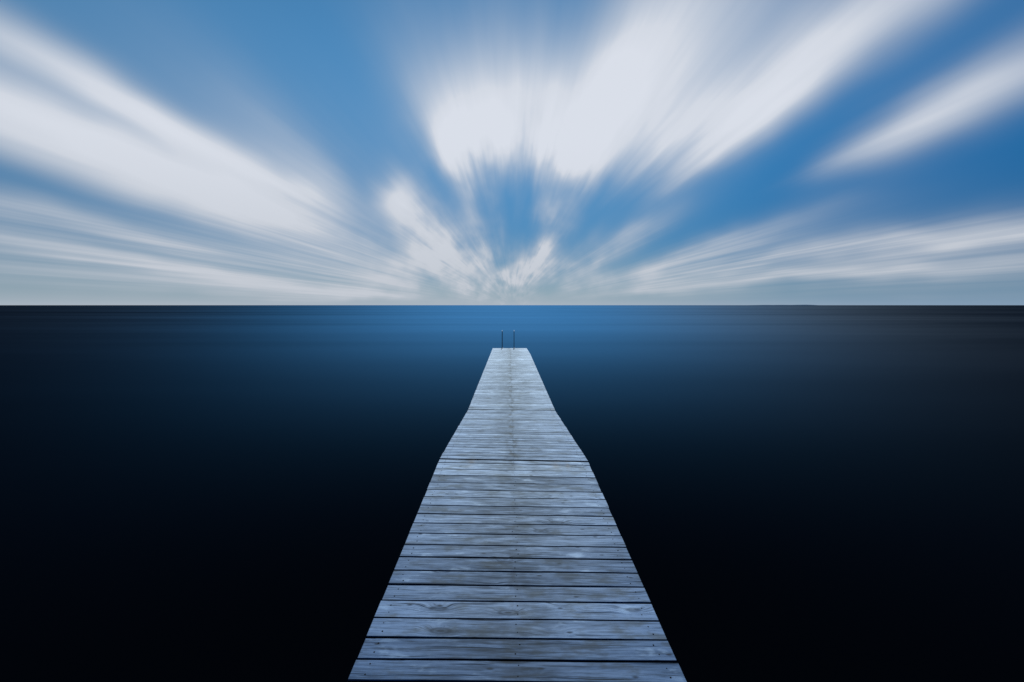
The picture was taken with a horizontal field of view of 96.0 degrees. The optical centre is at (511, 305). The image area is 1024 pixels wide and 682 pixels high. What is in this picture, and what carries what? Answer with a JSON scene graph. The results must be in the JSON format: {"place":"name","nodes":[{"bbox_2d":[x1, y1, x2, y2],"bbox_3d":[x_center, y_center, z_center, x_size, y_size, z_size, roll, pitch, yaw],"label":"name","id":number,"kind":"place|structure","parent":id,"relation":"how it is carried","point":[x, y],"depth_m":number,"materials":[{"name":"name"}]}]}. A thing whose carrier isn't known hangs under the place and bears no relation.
{"place":"outdoors","nodes":[
{"label":"outdoors","id":0,"kind":"place"},
{"bbox_2d":[0,305,1023,681],"bbox_3d":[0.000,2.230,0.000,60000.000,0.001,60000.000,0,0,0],"label":"water","id":1,"kind":"structure","parent":0,"point":[236,493],"depth_m":6.10,"materials":[{"name":"liquid"}]},
{"bbox_2d":[348,348,686,681],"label":"wooden pier","id":2,"kind":"structure","parent":1,"relation":"on","point":[515,563],"depth_m":2.82,"materials":[{"name":"grey wood"}]},
{"bbox_2d":[0,0,1023,304],"label":"sky","id":3,"kind":"structure","parent":0,"point":[153,152],"materials":[{"name":"blue"}]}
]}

